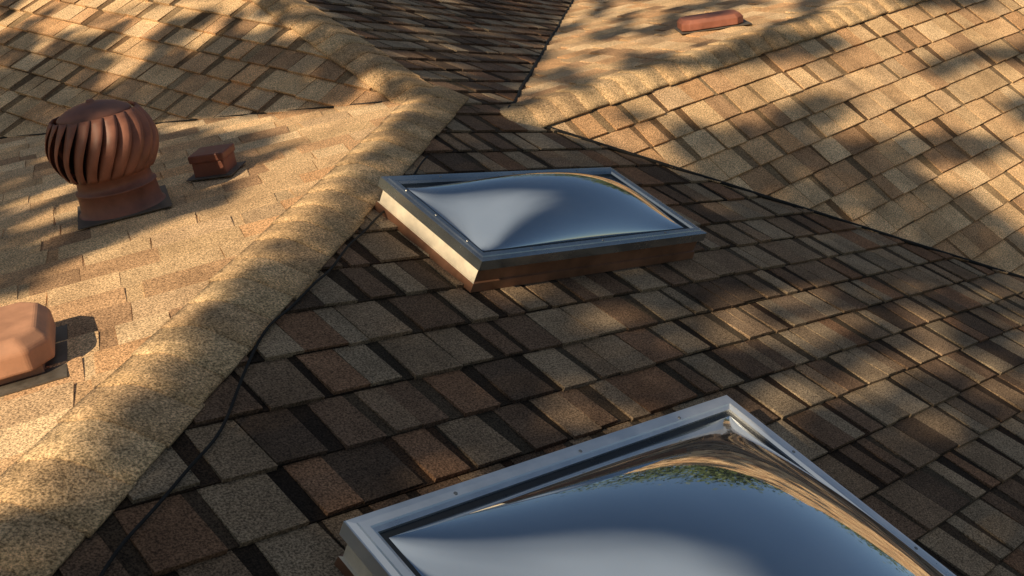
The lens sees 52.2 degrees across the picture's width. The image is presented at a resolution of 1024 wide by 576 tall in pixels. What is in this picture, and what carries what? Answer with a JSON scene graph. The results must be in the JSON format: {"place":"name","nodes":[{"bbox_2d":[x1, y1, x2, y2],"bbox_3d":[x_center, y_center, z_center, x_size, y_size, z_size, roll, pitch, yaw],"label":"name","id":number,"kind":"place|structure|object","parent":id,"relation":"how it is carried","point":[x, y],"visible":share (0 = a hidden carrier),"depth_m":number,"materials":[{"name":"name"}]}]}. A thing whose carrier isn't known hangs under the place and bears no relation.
{"place":"outdoors","nodes":[
{"label":"outdoors","id":0,"kind":"place"},
{"bbox_2d":[0,0,387,137],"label":"roof slope","id":1,"kind":"structure","parent":0,"point":[164,60],"depth_m":5.26,"materials":[{"name":"tile"}]},
{"bbox_2d":[0,100,388,138],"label":"valley seam","id":2,"kind":"object","parent":1,"relation":"attached to","point":[230,116],"visible":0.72,"depth_m":4.71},
{"bbox_2d":[0,101,400,474],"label":"roof slope","id":3,"kind":"structure","parent":0,"point":[114,295],"depth_m":3.25,"materials":[{"name":"tile"}]},
{"bbox_2d":[0,302,67,396],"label":"roof box vent","id":4,"kind":"object","parent":3,"relation":"on","point":[31,334],"visible":1,"depth_m":2.33,"materials":[{"name":"metal"}]},
{"bbox_2d":[45,98,172,229],"bbox_3d":[-1.347,-0.445,3.471,0.357,0.372,0.357,-17,24,-17],"label":"turbine roof vent","id":5,"kind":"object","parent":3,"relation":"on","point":[101,154],"visible":1,"depth_m":3.38,"materials":[{"name":"brown metal"}]},
{"bbox_2d":[186,143,245,181],"bbox_3d":[-1.078,-0.457,3.779,0.170,0.090,0.170,-7,23,8],"label":"roof pipe vent","id":6,"kind":"object","parent":3,"relation":"on","point":[214,161],"visible":1,"depth_m":3.73,"materials":[{"name":"red metal"}]},
{"bbox_2d":[0,85,468,575],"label":"hip cap","id":7,"kind":"object","parent":3,"relation":"on","point":[68,482],"visible":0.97,"depth_m":2.29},
{"bbox_2d":[548,0,1023,275],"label":"roof slope","id":8,"kind":"structure","parent":0,"point":[907,123],"depth_m":5.35,"materials":[{"name":"tile"}]},
{"bbox_2d":[500,0,927,127],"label":"hip cap","id":9,"kind":"object","parent":8,"relation":"on","point":[546,110],"visible":0.98,"depth_m":5.23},
{"label":"ground","id":10,"kind":"structure","parent":0,"visible":0},
{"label":"walls","id":11,"kind":"object","parent":10,"relation":"on","visible":0},
{"bbox_2d":[306,0,571,115],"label":"roof slope back","id":12,"kind":"structure","parent":11,"relation":"on","point":[483,54],"depth_m":5.69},
{"bbox_2d":[252,0,453,102],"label":"ridge cap","id":13,"kind":"object","parent":12,"relation":"on","point":[385,75],"visible":0.98,"depth_m":4.83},
{"bbox_2d":[508,0,573,107],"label":"roof valley flashing","id":14,"kind":"object","parent":12,"relation":"attached to","point":[522,86],"visible":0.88,"depth_m":5.88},
{"bbox_2d":[52,106,1023,575],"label":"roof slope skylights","id":15,"kind":"object","parent":11,"relation":"on","point":[392,364],"visible":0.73,"depth_m":2.98,"materials":[{"name":"tile"}]},
{"bbox_2d":[99,156,427,575],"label":"black cable","id":16,"kind":"object","parent":15,"relation":"on","point":[151,511],"visible":0.88,"depth_m":2.19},
{"bbox_2d":[374,167,706,292],"bbox_3d":[0.148,-0.270,3.545,1.148,0.214,0.507,-9,39,-45],"label":"skylight","id":17,"kind":"object","parent":15,"relation":"on","point":[478,231],"visible":1,"depth_m":3.31,"materials":[{"name":"grey metal"}]},
{"bbox_2d":[334,395,955,575],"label":"skylight","id":18,"kind":"object","parent":15,"relation":"on","point":[725,485],"visible":1,"depth_m":2.03,"materials":[{"name":"silver metal"}]},
{"bbox_2d":[507,113,1023,278],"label":"valley seam","id":19,"kind":"object","parent":15,"relation":"on","point":[616,149],"visible":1,"depth_m":4.79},
{"bbox_2d":[516,0,851,102],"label":"roof slope","id":20,"kind":"structure","parent":11,"relation":"on","point":[592,39],"depth_m":6.29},
{"bbox_2d":[674,10,751,33],"bbox_3d":[1.177,-1.576,6.154,0.407,0.068,0.291,-8,20,3],"label":"roof box vent","id":21,"kind":"object","parent":20,"relation":"on","point":[708,21],"visible":1,"depth_m":6.04,"materials":[{"name":"red metal"}]}
]}

